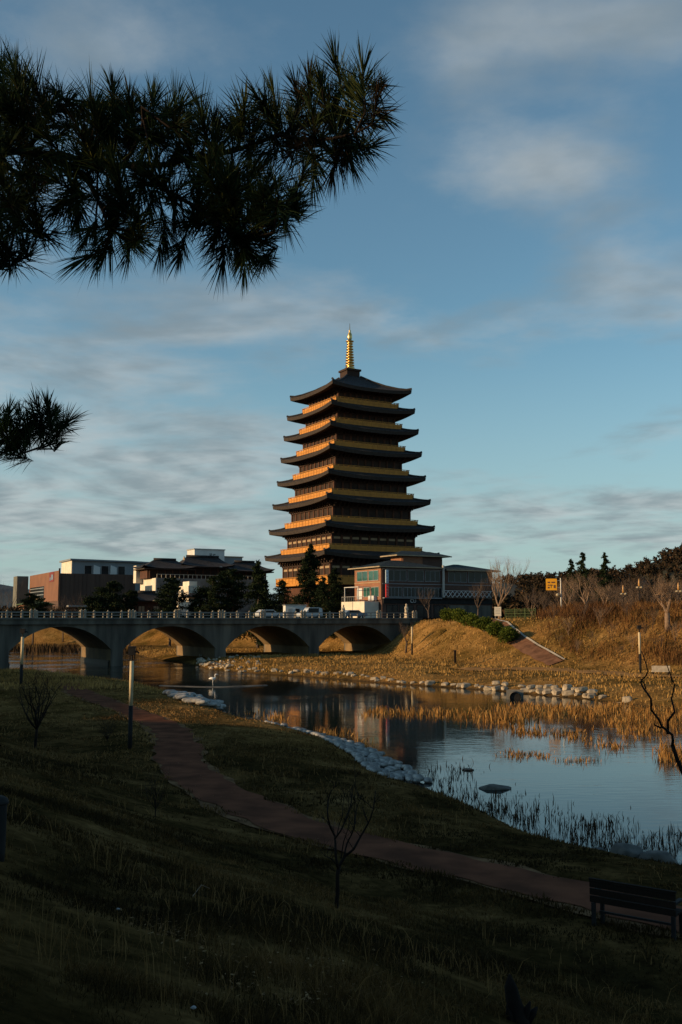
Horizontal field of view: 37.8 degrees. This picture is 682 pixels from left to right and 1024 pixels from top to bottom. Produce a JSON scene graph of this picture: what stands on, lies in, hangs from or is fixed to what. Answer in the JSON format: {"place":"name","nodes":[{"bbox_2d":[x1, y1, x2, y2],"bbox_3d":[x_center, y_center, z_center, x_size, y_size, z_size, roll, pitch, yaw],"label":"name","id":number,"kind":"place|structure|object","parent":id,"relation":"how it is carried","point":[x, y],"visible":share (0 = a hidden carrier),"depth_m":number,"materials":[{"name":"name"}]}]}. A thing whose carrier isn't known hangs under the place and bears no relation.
{"place":"outdoors","nodes":[
{"label":"outdoors","id":0,"kind":"place"},
{"bbox_2d":[0,584,279,608],"bbox_3d":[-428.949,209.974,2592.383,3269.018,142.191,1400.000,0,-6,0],"label":"hills","id":1,"kind":"structure","parent":0,"point":[5,602],"depth_m":2316.61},
{"bbox_2d":[0,610,681,1023],"bbox_3d":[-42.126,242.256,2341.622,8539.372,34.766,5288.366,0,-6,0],"label":"ground","id":2,"kind":"structure","parent":0,"point":[34,1002],"depth_m":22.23,"materials":[{"name":"plant"}]},
{"bbox_2d":[0,795,8,861],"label":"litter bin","id":3,"kind":"object","parent":2,"relation":"on","point":[4,801],"visible":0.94,"depth_m":11.59,"materials":[{"name":"black metal"}]},
{"bbox_2d":[0,580,24,616],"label":"bare tree","id":4,"kind":"object","parent":2,"relation":"on","point":[8,597],"visible":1,"depth_m":239.61,"materials":[{"name":"brown plant"}]},
{"bbox_2d":[19,629,27,683],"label":"path lamp","id":5,"kind":"object","parent":2,"relation":"on","point":[22,631],"visible":0.92,"depth_m":90.98,"materials":[{"name":"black metal"}]},
{"bbox_2d":[14,593,50,644],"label":"pine tree","id":6,"kind":"object","parent":2,"relation":"on","point":[31,599],"visible":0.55,"depth_m":238.36,"materials":[{"name":"green plant"}]},
{"bbox_2d":[15,664,61,747],"bbox_3d":[-13.788,8.993,45.359,2.260,4.090,1.725,0,-6,0],"label":"sapling","id":7,"kind":"object","parent":2,"relation":"on","point":[37,721],"visible":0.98,"depth_m":45.28,"materials":[{"name":"brown plant"}]},
{"bbox_2d":[46,589,83,641],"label":"bare tree","id":8,"kind":"object","parent":2,"relation":"on","point":[64,610],"visible":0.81,"depth_m":245.03,"materials":[{"name":"brown plant"}]},
{"bbox_2d":[13,568,134,610],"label":"museum building","id":9,"kind":"structure","parent":2,"relation":"on","point":[54,587],"depth_m":305.51,"materials":[{"name":"brown brick"}]},
{"bbox_2d":[30,586,43,597],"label":"window","id":10,"kind":"structure","parent":9,"relation":"in","point":[39,591],"depth_m":323.60,"materials":[{"name":"grey glass"}]},
{"bbox_2d":[9,641,171,653],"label":"upstream reeds","id":11,"kind":"object","parent":2,"relation":"on","point":[50,648],"visible":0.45,"depth_m":222.67,"materials":[{"name":"plant"}]},
{"bbox_2d":[76,596,104,617],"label":"pine tree","id":12,"kind":"object","parent":2,"relation":"on","point":[88,603],"visible":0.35,"depth_m":218.50,"materials":[{"name":"green plant"}]},
{"bbox_2d":[59,559,148,591],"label":"metal building","id":13,"kind":"structure","parent":2,"relation":"on","point":[88,566],"depth_m":355.34,"materials":[{"name":"metal"}]},
{"bbox_2d":[84,565,91,573],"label":"window","id":14,"kind":"structure","parent":13,"relation":"in","point":[88,568],"depth_m":352.38,"materials":[{"name":"glass"}]},
{"bbox_2d":[95,713,120,740],"bbox_3d":[-11.396,10.628,48.665,1.553,1.704,1.630,2,-7,-21],"label":"shrub","id":15,"kind":"object","parent":2,"relation":"on","point":[107,733],"visible":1,"depth_m":48.53,"materials":[{"name":"brown plant"}]},
{"bbox_2d":[82,580,137,617],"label":"pine tree","id":16,"kind":"object","parent":2,"relation":"on","point":[115,605],"visible":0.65,"depth_m":220.42,"materials":[{"name":"green plant"}]},
{"bbox_2d":[119,589,140,645],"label":"pine tree","id":17,"kind":"object","parent":2,"relation":"on","point":[132,599],"visible":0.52,"depth_m":224.83,"materials":[{"name":"green plant"}]},
{"bbox_2d":[128,646,138,748],"bbox_3d":[-9.494,8.595,45.429,0.520,4.896,0.271,0,-6,0],"label":"path lamp","id":18,"kind":"object","parent":2,"relation":"on","point":[132,651],"visible":0.91,"depth_m":45.38,"materials":[{"name":"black metal"}]},
{"bbox_2d":[123,590,166,617],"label":"tiled pavilion","id":19,"kind":"structure","parent":2,"relation":"on","point":[146,601],"depth_m":232.92,"materials":[{"name":"tile"}]},
{"bbox_2d":[141,763,170,815],"bbox_3d":[-5.180,7.852,27.506,0.715,1.721,0.968,-1,-6,12],"label":"shrub","id":20,"kind":"object","parent":2,"relation":"on","point":[155,803],"visible":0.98,"depth_m":27.61,"materials":[{"name":"brown plant"}]},
{"bbox_2d":[149,577,190,646],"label":"pine tree","id":21,"kind":"object","parent":2,"relation":"on","point":[171,592],"visible":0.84,"depth_m":220.38,"materials":[{"name":"green plant"}]},
{"bbox_2d":[177,581,199,617],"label":"pale house","id":22,"kind":"structure","parent":2,"relation":"on","point":[187,586],"depth_m":237.59,"materials":[{"name":"paint"}]},
{"bbox_2d":[183,594,206,617],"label":"pine tree","id":23,"kind":"object","parent":2,"relation":"on","point":[190,608],"visible":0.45,"depth_m":222.17,"materials":[{"name":"green plant"}]},
{"bbox_2d":[0,30,405,475],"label":"pine tree","id":24,"kind":"object","parent":2,"relation":"on","point":[28,109],"visible":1,"depth_m":3.53,"materials":[{"name":"green plant"}]},
{"bbox_2d":[133,555,274,617],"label":"tiled hall","id":25,"kind":"structure","parent":2,"relation":"on","point":[153,574],"depth_m":264.42,"materials":[{"name":"stone"}]},
{"bbox_2d":[187,574,233,617],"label":"pine tree","id":26,"kind":"object","parent":2,"relation":"on","point":[207,593],"visible":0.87,"depth_m":220.32,"materials":[{"name":"green plant"}]},
{"bbox_2d":[0,609,422,668],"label":"arch bridge","id":27,"kind":"structure","parent":2,"relation":"on","point":[104,641],"depth_m":163.34,"materials":[{"name":"concrete"}]},
{"bbox_2d":[255,610,282,617],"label":"car","id":28,"kind":"object","parent":27,"relation":"on","point":[269,613],"visible":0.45,"depth_m":169.24,"materials":[{"name":"white paint"}]},
{"bbox_2d":[282,605,306,617],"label":"white shed","id":29,"kind":"structure","parent":27,"relation":"on","point":[292,608],"depth_m":189.44,"materials":[{"name":"metal"}]},
{"bbox_2d":[296,607,322,617],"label":"car","id":30,"kind":"object","parent":27,"relation":"on","point":[312,609],"visible":0.41,"depth_m":179.94,"materials":[{"name":"white paint"}]},
{"bbox_2d":[345,610,367,617],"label":"car","id":31,"kind":"object","parent":27,"relation":"on","point":[354,613],"visible":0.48,"depth_m":176.79,"materials":[{"name":"paint"}]},
{"bbox_2d":[186,548,243,563],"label":"hotel block","id":32,"kind":"structure","parent":2,"relation":"on","point":[215,552],"depth_m":415.39,"materials":[{"name":"concrete"}]},
{"bbox_2d":[216,568,252,617],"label":"pine tree","id":33,"kind":"object","parent":2,"relation":"on","point":[235,593],"visible":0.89,"depth_m":222.77,"materials":[{"name":"green plant"}]},
{"bbox_2d":[235,559,278,647],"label":"fir tree","id":34,"kind":"object","parent":2,"relation":"on","point":[262,600],"visible":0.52,"depth_m":204.72,"materials":[{"name":"green plant"}]},
{"bbox_2d":[267,579,297,617],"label":"fir tree","id":35,"kind":"object","parent":2,"relation":"on","point":[282,591],"visible":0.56,"depth_m":222.92,"materials":[{"name":"green plant"}]},
{"bbox_2d":[72,690,514,1021],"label":"fallen leaves","id":36,"kind":"object","parent":2,"relation":"on","point":[174,934],"visible":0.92,"depth_m":9.41,"materials":[{"name":"brown plant"}]},
{"bbox_2d":[282,543,340,617],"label":"fir tree","id":37,"kind":"object","parent":2,"relation":"on","point":[310,567],"visible":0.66,"depth_m":212.83,"materials":[{"name":"green plant"}]},
{"bbox_2d":[309,576,336,639],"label":"fir tree","id":38,"kind":"object","parent":2,"relation":"on","point":[324,600],"visible":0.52,"depth_m":203.79,"materials":[{"name":"green plant"}]},
{"bbox_2d":[324,567,353,617],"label":"fir tree","id":39,"kind":"object","parent":2,"relation":"on","point":[336,591],"visible":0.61,"depth_m":220.84,"materials":[{"name":"green plant"}]},
{"bbox_2d":[0,714,681,1023],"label":"dry weeds","id":40,"kind":"object","parent":2,"relation":"on","point":[265,949],"visible":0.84,"depth_m":11.26,"materials":[{"name":"brown plant"}]},
{"bbox_2d":[0,607,681,702],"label":"dry grass","id":41,"kind":"structure","parent":2,"relation":"on","point":[389,659],"depth_m":123.10,"materials":[{"name":"plant"}]},
{"bbox_2d":[0,543,681,618],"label":"wood","id":42,"kind":"object","parent":2,"relation":"on","point":[535,581],"visible":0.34,"depth_m":547.76,"materials":[{"name":"plant"}]},
{"bbox_2d":[251,327,439,617],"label":"pagoda tower","id":43,"kind":"structure","parent":2,"relation":"on","point":[352,503],"depth_m":248.81,"materials":[{"name":"wood"}]},
{"bbox_2d":[318,754,385,907],"bbox_3d":[0.180,5.847,17.840,1.237,3.009,0.841,0,-6,0],"label":"sapling","id":44,"kind":"object","parent":2,"relation":"on","point":[338,866],"visible":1,"depth_m":17.81,"materials":[{"name":"brown plant"}]},
{"bbox_2d":[59,683,681,937],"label":"path edge","id":45,"kind":"object","parent":2,"relation":"on","point":[212,805],"visible":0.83,"depth_m":28.22,"materials":[{"name":"stone"}]},
{"bbox_2d":[399,623,415,652],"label":"bare tree","id":46,"kind":"object","parent":2,"relation":"on","point":[402,629],"visible":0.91,"depth_m":157.61,"materials":[{"name":"brown plant"}]},
{"bbox_2d":[341,551,499,619],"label":"brick building","id":47,"kind":"structure","parent":2,"relation":"on","point":[397,582],"depth_m":200.04,"materials":[{"name":"brown brick"}]},
{"bbox_2d":[357,571,367,581],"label":"window","id":48,"kind":"structure","parent":47,"relation":"in","point":[363,575],"depth_m":201.17,"materials":[{"name":"glass"}]},
{"bbox_2d":[368,570,378,580],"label":"window","id":49,"kind":"structure","parent":47,"relation":"in","point":[373,575],"depth_m":197.23,"materials":[{"name":"glass"}]},
{"bbox_2d":[371,587,378,596],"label":"window","id":50,"kind":"structure","parent":47,"relation":"in","point":[374,590],"depth_m":196.34,"materials":[{"name":"glass"}]},
{"bbox_2d":[386,605,397,617],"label":"window","id":51,"kind":"structure","parent":47,"relation":"in","point":[390,609],"depth_m":195.03,"materials":[{"name":"black glass"}]},
{"bbox_2d":[389,587,401,596],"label":"window","id":52,"kind":"structure","parent":47,"relation":"in","point":[393,591],"depth_m":195.84,"materials":[{"name":"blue glass"}]},
{"bbox_2d":[389,570,405,580],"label":"window","id":53,"kind":"structure","parent":47,"relation":"in","point":[394,575],"depth_m":196.42,"materials":[{"name":"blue glass"}]},
{"bbox_2d":[400,605,413,617],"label":"window","id":54,"kind":"structure","parent":47,"relation":"in","point":[402,607],"depth_m":196.85,"materials":[{"name":"black glass"}]},
{"bbox_2d":[403,587,422,596],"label":"window","id":55,"kind":"structure","parent":47,"relation":"in","point":[407,591],"depth_m":197.71,"materials":[{"name":"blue glass"}]},
{"bbox_2d":[407,570,423,581],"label":"window","id":56,"kind":"structure","parent":47,"relation":"in","point":[413,575],"depth_m":198.44,"materials":[{"name":"grey glass"}]},
{"bbox_2d":[417,605,430,617],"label":"window","id":57,"kind":"structure","parent":47,"relation":"in","point":[422,612],"depth_m":198.44,"materials":[{"name":"black glass"}]},
{"bbox_2d":[425,571,439,581],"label":"window","id":58,"kind":"structure","parent":47,"relation":"in","point":[430,576],"depth_m":200.29,"materials":[{"name":"grey glass"}]},
{"bbox_2d":[424,587,441,596],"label":"window","id":59,"kind":"structure","parent":47,"relation":"in","point":[438,591],"depth_m":200.09,"materials":[{"name":"grey glass"}]},
{"bbox_2d":[434,605,445,617],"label":"window","id":60,"kind":"structure","parent":47,"relation":"in","point":[437,608],"depth_m":200.12,"materials":[{"name":"black glass"}]},
{"bbox_2d":[448,571,466,582],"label":"window","id":61,"kind":"structure","parent":47,"relation":"in","point":[461,577],"depth_m":203.20,"materials":[{"name":"grey glass"}]},
{"bbox_2d":[448,605,490,617],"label":"wall","id":62,"kind":"structure","parent":47,"relation":"in","point":[484,611],"depth_m":204.44,"materials":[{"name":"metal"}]},
{"bbox_2d":[468,572,487,582],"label":"window","id":63,"kind":"structure","parent":47,"relation":"in","point":[473,577],"depth_m":205.57,"materials":[{"name":"grey glass"}]},
{"bbox_2d":[418,588,434,619],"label":"bare tree","id":64,"kind":"object","parent":2,"relation":"on","point":[428,603],"visible":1,"depth_m":182.96,"materials":[{"name":"brown plant"}]},
{"bbox_2d":[439,608,454,620],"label":"round shrub","id":65,"kind":"object","parent":2,"relation":"on","point":[445,613],"visible":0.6,"depth_m":161.29,"materials":[{"name":"green plant"}]},
{"bbox_2d":[450,608,467,622],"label":"round shrub","id":66,"kind":"object","parent":2,"relation":"on","point":[457,614],"visible":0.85,"depth_m":154.98,"materials":[{"name":"green plant"}]},
{"bbox_2d":[460,612,478,627],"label":"round shrub","id":67,"kind":"object","parent":2,"relation":"on","point":[468,619],"visible":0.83,"depth_m":149.88,"materials":[{"name":"green plant"}]},
{"bbox_2d":[470,582,491,615],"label":"bare tree","id":68,"kind":"object","parent":2,"relation":"on","point":[479,596],"visible":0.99,"depth_m":181.38,"materials":[{"name":"brown plant"}]},
{"bbox_2d":[472,616,492,631],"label":"round shrub","id":69,"kind":"object","parent":2,"relation":"on","point":[482,622],"visible":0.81,"depth_m":145.66,"materials":[{"name":"green plant"}]},
{"bbox_2d":[485,620,503,637],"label":"round shrub","id":70,"kind":"object","parent":2,"relation":"on","point":[493,628],"visible":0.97,"depth_m":141.00,"materials":[{"name":"green plant"}]},
{"bbox_2d":[486,556,528,618],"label":"bare tree","id":71,"kind":"object","parent":2,"relation":"on","point":[497,584],"visible":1,"depth_m":177.40,"materials":[{"name":"brown plant"}]},
{"bbox_2d":[496,626,520,643],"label":"round shrub","id":72,"kind":"object","parent":2,"relation":"on","point":[508,633],"visible":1,"depth_m":136.62,"materials":[{"name":"green plant"}]},
{"bbox_2d":[506,690,523,699],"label":"culvert","id":73,"kind":"object","parent":2,"relation":"in","point":[514,694],"visible":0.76,"depth_m":89.11,"materials":[{"name":"concrete"}]},
{"bbox_2d":[505,608,535,618],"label":"wire fence","id":74,"kind":"object","parent":2,"relation":"on","point":[519,613],"visible":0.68,"depth_m":153.31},
{"bbox_2d":[504,974,537,1023],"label":"tree stump","id":75,"kind":"object","parent":2,"relation":"on","point":[516,1009],"visible":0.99,"depth_m":10.86,"materials":[{"name":"black plant"}]},
{"bbox_2d":[520,590,540,615],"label":"bare tree","id":76,"kind":"object","parent":2,"relation":"on","point":[528,600],"visible":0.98,"depth_m":181.04,"materials":[{"name":"brown plant"}]},
{"bbox_2d":[497,619,564,658],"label":"kerb","id":77,"kind":"structure","parent":2,"relation":"on","point":[511,625],"depth_m":134.69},
{"bbox_2d":[530,589,551,610],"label":"bare tree","id":78,"kind":"object","parent":2,"relation":"on","point":[542,598],"visible":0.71,"depth_m":189.34,"materials":[{"name":"brown plant"}]},
{"bbox_2d":[546,578,561,607],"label":"road sign","id":79,"kind":"object","parent":2,"relation":"on","point":[551,584],"visible":0.95,"depth_m":159.64,"materials":[{"name":"metal"}]},
{"bbox_2d":[550,587,575,607],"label":"bare tree","id":80,"kind":"object","parent":2,"relation":"on","point":[565,593],"visible":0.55,"depth_m":195.20,"materials":[{"name":"brown plant"}]},
{"bbox_2d":[557,573,578,605],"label":"bare tree","id":81,"kind":"object","parent":2,"relation":"on","point":[570,597],"visible":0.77,"depth_m":170.77,"materials":[{"name":"brown plant"}]},
{"bbox_2d":[562,559,578,605],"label":"fir tree","id":82,"kind":"object","parent":2,"relation":"on","point":[572,568],"visible":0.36,"depth_m":239.63,"materials":[{"name":"green plant"}]},
{"bbox_2d":[567,570,599,608],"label":"bare tree","id":83,"kind":"object","parent":2,"relation":"on","point":[585,590],"visible":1,"depth_m":149.40,"materials":[{"name":"brown plant"}]},
{"bbox_2d":[570,552,600,605],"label":"fir tree","id":84,"kind":"object","parent":2,"relation":"on","point":[583,571],"visible":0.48,"depth_m":224.43,"materials":[{"name":"green plant"}]},
{"bbox_2d":[587,585,612,602],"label":"bare tree","id":85,"kind":"object","parent":2,"relation":"on","point":[596,595],"visible":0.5,"depth_m":197.38,"materials":[{"name":"brown plant"}]},
{"bbox_2d":[529,596,681,666],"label":"scrub","id":86,"kind":"object","parent":2,"relation":"on","point":[570,610],"visible":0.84,"depth_m":130.33,"materials":[{"name":"plant"}]},
{"bbox_2d":[593,552,617,604],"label":"fir tree","id":87,"kind":"object","parent":2,"relation":"on","point":[607,580],"visible":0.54,"depth_m":231.46,"materials":[{"name":"green plant"}]},
{"bbox_2d":[594,582,616,604],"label":"bare tree","id":88,"kind":"object","parent":2,"relation":"on","point":[606,592],"visible":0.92,"depth_m":167.54,"materials":[{"name":"brown plant"}]},
{"bbox_2d":[605,583,622,605],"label":"bare tree","id":89,"kind":"object","parent":2,"relation":"on","point":[616,598],"visible":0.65,"depth_m":185.43,"materials":[{"name":"brown plant"}]},
{"bbox_2d":[611,576,630,602],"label":"bare tree","id":90,"kind":"object","parent":2,"relation":"on","point":[621,600],"visible":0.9,"depth_m":164.63,"materials":[{"name":"brown plant"}]},
{"bbox_2d":[610,843,643,857],"bbox_3d":[8.431,10.067,29.343,0.963,0.588,0.771,0,-6,0],"label":"shore boulder","id":91,"kind":"object","parent":2,"relation":"on","point":[628,849],"visible":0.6,"depth_m":29.17,"materials":[{"name":"stone"}]},
{"bbox_2d":[588,877,681,940],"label":"wooden bench","id":92,"kind":"object","parent":2,"relation":"on","point":[637,902],"visible":0.92,"depth_m":18.94,"materials":[{"name":"brown wood"}]},
{"bbox_2d":[628,576,646,603],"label":"bare tree","id":93,"kind":"object","parent":2,"relation":"on","point":[631,588],"visible":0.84,"depth_m":175.43,"materials":[{"name":"brown plant"}]},
{"bbox_2d":[636,625,642,672],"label":"path lamp","id":94,"kind":"object","parent":2,"relation":"on","point":[639,627],"visible":0.92,"depth_m":112.60,"materials":[{"name":"white metal"}]},
{"bbox_2d":[638,583,656,604],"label":"bare tree","id":95,"kind":"object","parent":2,"relation":"on","point":[646,594],"visible":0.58,"depth_m":189.51,"materials":[{"name":"brown plant"}]},
{"bbox_2d":[638,850,677,863],"bbox_3d":[9.227,10.178,28.847,1.179,0.684,0.720,0,-6,0],"label":"shore boulder","id":96,"kind":"object","parent":2,"relation":"on","point":[664,856],"visible":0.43,"depth_m":28.68,"materials":[{"name":"stone"}]},
{"bbox_2d":[651,666,669,674],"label":"pale bench","id":97,"kind":"object","parent":2,"relation":"on","point":[659,668],"visible":0.73,"depth_m":107.24,"materials":[{"name":"stone"}]},
{"bbox_2d":[640,651,681,774],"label":"leaning tree","id":98,"kind":"object","parent":2,"relation":"on","point":[676,757],"visible":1,"depth_m":9.79,"materials":[{"name":"brown plant"}]},
{"bbox_2d":[648,575,675,631],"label":"bare tree","id":99,"kind":"object","parent":2,"relation":"on","point":[663,590],"visible":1,"depth_m":124.17,"materials":[{"name":"brown plant"}]},
{"bbox_2d":[0,0,681,599],"label":"sky","id":100,"kind":"structure","parent":0,"point":[514,264],"materials":[{"name":"blue"}]},
{"bbox_2d":[5,650,681,862],"bbox_3d":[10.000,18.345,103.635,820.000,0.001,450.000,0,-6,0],"label":"water","id":101,"kind":"structure","parent":0,"point":[642,782],"depth_m":59.66,"materials":[{"name":"blue liquid"}]},
{"bbox_2d":[159,685,267,686],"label":"gravel bar","id":102,"kind":"object","parent":101,"relation":"in","point":[213,686],"visible":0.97,"depth_m":105.95,"materials":[{"name":"gravel"}]},
{"bbox_2d":[228,698,681,767],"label":"golden reeds","id":103,"kind":"object","parent":101,"relation":"in","point":[520,712],"visible":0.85,"depth_m":71.37,"materials":[{"name":"plant"}]},
{"bbox_2d":[479,784,510,789],"bbox_3d":[6.561,11.720,42.362,1.408,0.289,0.638,0,-6,0],"label":"flat rock","id":104,"kind":"object","parent":101,"relation":"in","point":[494,787],"visible":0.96,"depth_m":42.13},
{"bbox_2d":[402,757,681,863],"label":"dead reeds","id":105,"kind":"object","parent":101,"relation":"in","point":[644,839],"visible":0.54,"depth_m":34.73,"materials":[{"name":"plant"}]},
{"bbox_2d":[61,683,681,931],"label":"path","id":106,"kind":"structure","parent":0,"point":[178,748],"depth_m":28.19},
{"bbox_2d":[492,619,562,664],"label":"path","id":107,"kind":"structure","parent":0,"point":[522,644],"depth_m":132.12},
{"bbox_2d":[454,667,681,676],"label":"path","id":108,"kind":"structure","parent":0,"point":[541,669],"depth_m":117.30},
{"bbox_2d":[492,556,681,602],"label":"hills","id":109,"kind":"structure","parent":0,"point":[642,577],"depth_m":558.08,"materials":[{"name":"plant"}]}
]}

